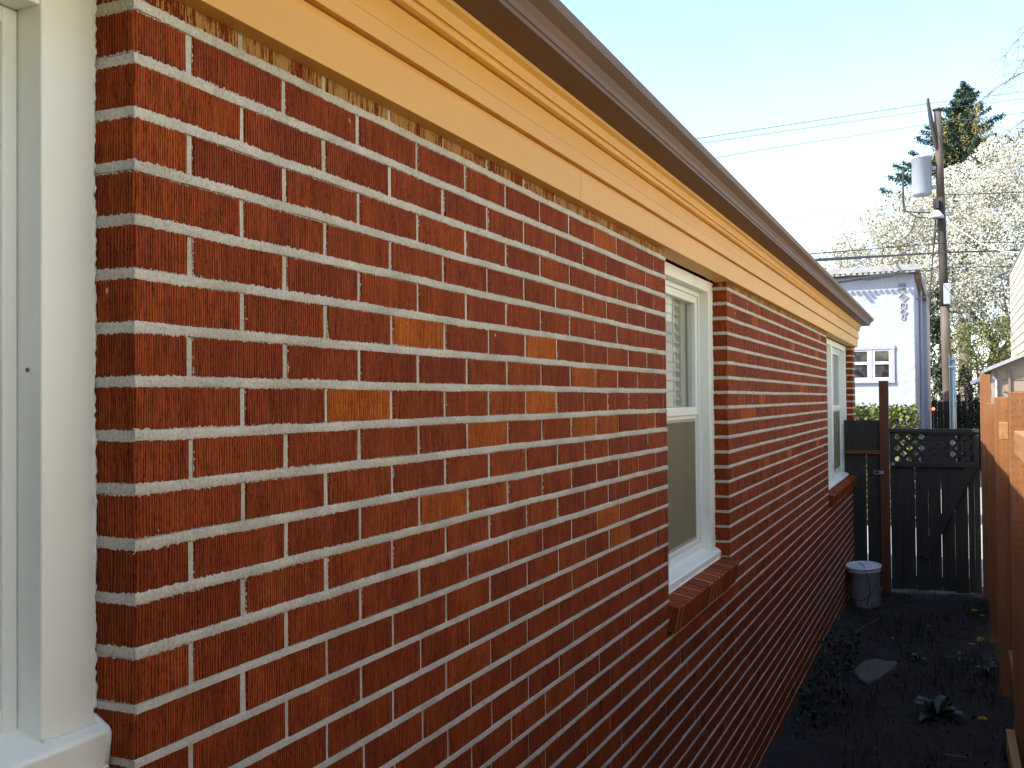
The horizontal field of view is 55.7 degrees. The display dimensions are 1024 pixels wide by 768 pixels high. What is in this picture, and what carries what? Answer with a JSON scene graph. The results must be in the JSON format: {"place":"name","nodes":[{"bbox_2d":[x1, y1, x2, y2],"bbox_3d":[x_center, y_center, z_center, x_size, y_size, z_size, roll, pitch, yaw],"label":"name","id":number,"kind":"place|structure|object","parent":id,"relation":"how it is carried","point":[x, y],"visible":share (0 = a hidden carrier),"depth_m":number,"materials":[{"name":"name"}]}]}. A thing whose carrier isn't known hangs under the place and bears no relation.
{"place":"outdoors","nodes":[
{"label":"outdoors","id":0,"kind":"place"},
{"bbox_2d":[560,0,1023,398],"label":"sky","id":1,"kind":"structure","parent":0,"point":[719,67],"materials":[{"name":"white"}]},
{"bbox_2d":[759,399,1013,767],"bbox_3d":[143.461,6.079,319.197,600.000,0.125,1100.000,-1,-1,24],"label":"ground","id":2,"kind":"structure","parent":0,"point":[783,751],"depth_m":6.20,"materials":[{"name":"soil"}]},
{"bbox_2d":[0,0,873,767],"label":"brick house","id":3,"kind":"structure","parent":2,"relation":"on","point":[426,382],"depth_m":1.75,"materials":[{"name":"red brick"}]},
{"bbox_2d":[0,0,111,767],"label":"window","id":4,"kind":"structure","parent":3,"relation":"in","point":[49,687],"depth_m":1.17,"materials":[{"name":"white paint"}]},
{"bbox_2d":[665,262,720,593],"bbox_3d":[0.654,0.179,3.982,0.178,1.294,1.048,-1,-1,24],"label":"window","id":5,"kind":"structure","parent":3,"relation":"in","point":[692,549],"depth_m":4.27,"materials":[{"name":"white paint"}]},
{"bbox_2d":[827,338,848,489],"bbox_3d":[2.978,0.273,9.038,0.137,1.351,2.277,-1,-1,24],"label":"window","id":6,"kind":"structure","parent":3,"relation":"in","point":[836,352],"depth_m":9.65,"materials":[{"name":"white paint"}]},
{"bbox_2d":[795,672,849,728],"bbox_3d":[1.916,1.940,5.972,0.277,0.211,0.721,-1,-1,24],"label":"shrub","id":7,"kind":"object","parent":2,"relation":"on","point":[835,692],"visible":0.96,"depth_m":5.97,"materials":[{"name":"green plant"}]},
{"bbox_2d":[811,624,861,682],"bbox_3d":[2.373,1.954,7.046,0.292,0.212,1.039,-1,-1,24],"label":"shrub","id":8,"kind":"object","parent":2,"relation":"on","point":[851,660],"visible":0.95,"depth_m":6.98,"materials":[{"name":"green plant"}]},
{"bbox_2d":[846,561,881,607],"bbox_3d":[3.300,1.885,9.097,0.323,0.404,0.323,-1,-1,24],"label":"bucket","id":9,"kind":"object","parent":2,"relation":"on","point":[864,580],"visible":0.99,"depth_m":8.99,"materials":[{"name":"white plastic"}]},
{"bbox_2d":[853,658,897,685],"bbox_3d":[2.525,2.040,6.832,0.235,0.068,0.653,-1,-1,39],"label":"stone slab","id":10,"kind":"object","parent":2,"relation":"on","point":[879,671],"depth_m":6.79,"materials":[{"name":"grey stone"}]},
{"bbox_2d":[825,263,931,461],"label":"stucco house","id":11,"kind":"structure","parent":2,"relation":"on","point":[893,348],"depth_m":20.62,"materials":[{"name":"white paint"}]},
{"bbox_2d":[854,345,894,382],"bbox_3d":[7.655,-0.416,20.672,0.970,0.800,0.075,-1,-1,24],"label":"window","id":12,"kind":"structure","parent":11,"relation":"in","point":[873,364],"depth_m":20.63,"materials":[{"name":"white paint"}]},
{"bbox_2d":[916,279,940,299],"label":"overhead wire","id":13,"kind":"object","parent":11,"relation":"attached to","point":[929,293],"visible":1,"depth_m":25.06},
{"bbox_2d":[874,381,891,591],"bbox_3d":[3.745,1.077,9.808,0.147,2.215,0.097,-1,-1,24],"label":"gate post","id":14,"kind":"object","parent":2,"relation":"on","point":[884,472],"visible":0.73,"depth_m":9.76,"materials":[{"name":"brown paint"}]},
{"bbox_2d":[844,420,881,586],"bbox_3d":[3.579,1.213,9.889,0.340,1.688,0.102,-1,-1,24],"label":"fence panel","id":15,"kind":"object","parent":14,"relation":"attached to","point":[861,439],"visible":0.68,"depth_m":9.87,"materials":[{"name":"brown wood"}]},
{"bbox_2d":[889,429,981,593],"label":"garden gate","id":16,"kind":"structure","parent":14,"relation":"attached to","point":[932,537],"depth_m":9.59,"materials":[{"name":"brown wood"}]},
{"bbox_2d":[855,402,922,520],"bbox_3d":[5.013,1.219,15.393,2.864,1.873,1.214,-1,-1,24],"label":"clipped hedge","id":17,"kind":"object","parent":2,"relation":"on","point":[902,417],"visible":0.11,"depth_m":14.61,"materials":[{"name":"green plant"}]},
{"bbox_2d":[785,589,1007,767],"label":"leaf litter","id":18,"kind":"object","parent":2,"relation":"on","point":[918,735],"visible":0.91,"depth_m":6.33,"materials":[{"name":"brown plant"}]},
{"bbox_2d":[908,652,927,660],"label":"broadleaf weed","id":19,"kind":"object","parent":2,"relation":"on","point":[914,655],"visible":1,"depth_m":7.12,"materials":[{"name":"green plant"}]},
{"bbox_2d":[815,129,1023,428],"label":"blossom tree","id":20,"kind":"object","parent":2,"relation":"on","point":[972,209],"visible":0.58,"depth_m":37.30,"materials":[{"name":"white plant"}]},
{"bbox_2d":[902,98,950,420],"bbox_3d":[12.971,-3.185,30.242,1.406,11.474,0.690,-1,-1,24],"label":"utility pole","id":21,"kind":"object","parent":2,"relation":"on","point":[922,167],"visible":0.94,"depth_m":30.13,"materials":[{"name":"brown wood"}]},
{"bbox_2d":[775,204,933,218],"bbox_3d":[9.614,-4.813,27.137,9.698,1.671,0.706,0,-1,-44],"label":"overhead wire","id":22,"kind":"object","parent":21,"relation":"attached to","point":[853,211],"visible":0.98,"depth_m":27.34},
{"bbox_2d":[696,91,1023,138],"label":"overhead wire","id":23,"kind":"object","parent":21,"relation":"attached to","point":[844,116],"visible":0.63,"depth_m":27.73,"materials":[{"name":"grey metal"}]},
{"bbox_2d":[701,99,1019,143],"bbox_3d":[10.569,-7.705,28.416,18.034,4.531,0.681,0,-1,-38],"label":"overhead wire","id":24,"kind":"object","parent":21,"relation":"attached to","point":[850,121],"visible":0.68,"depth_m":27.62,"materials":[{"name":"grey metal"}]},
{"bbox_2d":[717,113,1017,157],"bbox_3d":[10.761,-7.289,28.460,17.627,4.399,1.337,0,-1,-41],"label":"overhead wire","id":25,"kind":"object","parent":21,"relation":"attached to","point":[856,135],"visible":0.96,"depth_m":27.91,"materials":[{"name":"grey metal"}]},
{"bbox_2d":[834,266,945,278],"bbox_3d":[8.899,-2.494,21.127,0.399,2.526,19.851,-1,-1,28],"label":"overhead wire","id":26,"kind":"object","parent":21,"relation":"hanging from","point":[881,273],"visible":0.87,"depth_m":14.04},
{"bbox_2d":[810,242,1022,254],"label":"overhead wire","id":27,"kind":"object","parent":21,"relation":"attached to","point":[904,246],"visible":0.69,"depth_m":22.11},
{"bbox_2d":[815,249,1019,261],"bbox_3d":[9.541,-2.980,22.787,1.777,3.091,23.389,-1,-1,35],"label":"overhead wire","id":28,"kind":"object","parent":21,"relation":"attached to","point":[847,258],"visible":0.68,"depth_m":20.55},
{"bbox_2d":[838,266,1011,282],"bbox_3d":[9.776,-2.572,22.638,1.851,2.851,23.305,-1,-1,33],"label":"overhead wire","id":29,"kind":"object","parent":21,"relation":"attached to","point":[921,271],"visible":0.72,"depth_m":22.22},
{"bbox_2d":[863,273,895,280],"bbox_3d":[5.746,-1.673,15.095,0.066,0.529,4.009,-1,-1,27],"label":"splice case","id":30,"kind":"object","parent":29,"relation":"hanging from","point":[873,277],"visible":0.95,"depth_m":14.64,"materials":[{"name":"grey plastic"}]},
{"bbox_2d":[947,192,1021,194],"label":"overhead wire","id":31,"kind":"object","parent":21,"relation":"attached to","point":[984,193],"visible":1,"depth_m":31.08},
{"bbox_2d":[950,265,1019,284],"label":"overhead wire","id":32,"kind":"object","parent":21,"relation":"attached to","point":[987,278],"visible":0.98,"depth_m":27.88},
{"bbox_2d":[903,694,968,722],"bbox_3d":[2.553,1.959,5.901,0.324,0.118,0.357,-1,-1,8],"label":"broadleaf weed","id":33,"kind":"object","parent":2,"relation":"on","point":[938,706],"visible":1,"depth_m":5.86,"materials":[{"name":"green plant"}]},
{"bbox_2d":[928,288,961,428],"bbox_3d":[15.004,-0.493,33.828,1.269,5.775,1.080,-1,-1,24],"label":"ivy bush","id":34,"kind":"object","parent":2,"relation":"on","point":[936,371],"visible":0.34,"depth_m":33.68,"materials":[{"name":"green plant"}]},
{"bbox_2d":[878,80,1023,401],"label":"conifer tree","id":35,"kind":"object","parent":2,"relation":"on","point":[959,146],"visible":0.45,"depth_m":46.77,"materials":[{"name":"green plant"}]},
{"bbox_2d":[948,355,956,462],"bbox_3d":[9.940,0.833,21.832,0.161,3.000,0.133,-1,-1,24],"label":"metal post","id":36,"kind":"object","parent":2,"relation":"on","point":[952,403],"visible":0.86,"depth_m":21.81,"materials":[{"name":"metal"}]},
{"bbox_2d":[944,754,966,757],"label":"twig","id":37,"kind":"object","parent":2,"relation":"on","point":[955,755],"visible":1,"depth_m":5.19,"materials":[{"name":"wood"}]},
{"bbox_2d":[931,400,980,470],"bbox_3d":[12.230,1.340,25.453,2.212,1.870,0.150,-1,-1,24],"label":"dark fence","id":38,"kind":"object","parent":2,"relation":"on","point":[938,406],"visible":0.14,"depth_m":25.80,"materials":[{"name":"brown wood"}]},
{"bbox_2d":[951,651,972,660],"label":"broadleaf weed","id":39,"kind":"object","parent":2,"relation":"on","point":[958,654],"visible":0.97,"depth_m":7.15,"materials":[{"name":"green plant"}]},
{"bbox_2d":[956,364,980,462],"bbox_3d":[11.741,0.886,24.642,1.485,2.762,0.742,0,-1,-39],"label":"ivy bush","id":40,"kind":"object","parent":2,"relation":"on","point":[962,417],"visible":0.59,"depth_m":24.39,"materials":[{"name":"green plant"}]},
{"bbox_2d":[951,311,1010,401],"bbox_3d":[16.000,-0.075,32.270,3.019,4.875,1.641,-1,-1,24],"label":"pale shrub","id":41,"kind":"object","parent":2,"relation":"on","point":[994,341],"visible":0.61,"depth_m":32.23,"materials":[{"name":"green plant"}]},
{"bbox_2d":[972,661,997,674],"bbox_3d":[3.312,1.984,6.767,0.201,0.084,0.157,-1,-1,24],"label":"broadleaf weed","id":42,"kind":"object","parent":2,"relation":"on","point":[989,667],"visible":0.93,"depth_m":6.76,"materials":[{"name":"green plant"}]},
{"bbox_2d":[962,24,1023,200],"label":"birch tree","id":43,"kind":"object","parent":2,"relation":"on","point":[1007,82],"visible":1,"depth_m":14.46,"materials":[{"name":"grey plant"}]},
{"bbox_2d":[980,374,1023,767],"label":"wooden fence","id":44,"kind":"object","parent":2,"relation":"on","point":[1002,448],"visible":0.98,"depth_m":6.23,"materials":[{"name":"brown wood"}]},
{"bbox_2d":[1009,242,1023,357],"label":"clapboard house","id":45,"kind":"structure","parent":2,"relation":"on","point":[1016,274],"depth_m":27.05,"materials":[{"name":"beige"}]},
{"bbox_2d":[946,221,1019,252],"bbox_3d":[13.493,-4.253,27.861,0.070,1.668,4.248,0,-1,-2],"label":"overhead wire","id":46,"kind":"object","parent":45,"relation":"attached to","point":[979,242],"visible":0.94,"depth_m":27.94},
{"bbox_2d":[949,251,1018,271],"bbox_3d":[13.609,-3.525,27.843,0.162,0.053,4.225,0,-1,-2],"label":"overhead wire","id":47,"kind":"object","parent":45,"relation":"attached to","point":[984,261],"visible":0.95,"depth_m":28.10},
{"bbox_2d":[932,407,934,428],"bbox_3d":[11.165,1.433,25.659,0.080,1.650,0.070,-1,-1,24],"label":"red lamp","id":48,"kind":"object","parent":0,"point":[933,409],"visible":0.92,"depth_m":25.68,"materials":[{"name":"red"}]},
{"bbox_2d":[921,434,948,467],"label":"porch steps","id":49,"kind":"structure","parent":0,"point":[934,448],"depth_m":22.72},
{"bbox_2d":[978,353,1023,402],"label":"garage","id":50,"kind":"structure","parent":0,"point":[1007,376],"depth_m":17.81,"materials":[{"name":"beige paint"}]},
{"bbox_2d":[970,377,990,388],"bbox_3d":[9.618,0.035,19.906,0.365,0.448,1.000,-1,-1,24],"label":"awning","id":51,"kind":"object","parent":50,"relation":"attached to","point":[972,382],"visible":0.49,"depth_m":19.76,"materials":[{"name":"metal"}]}
]}

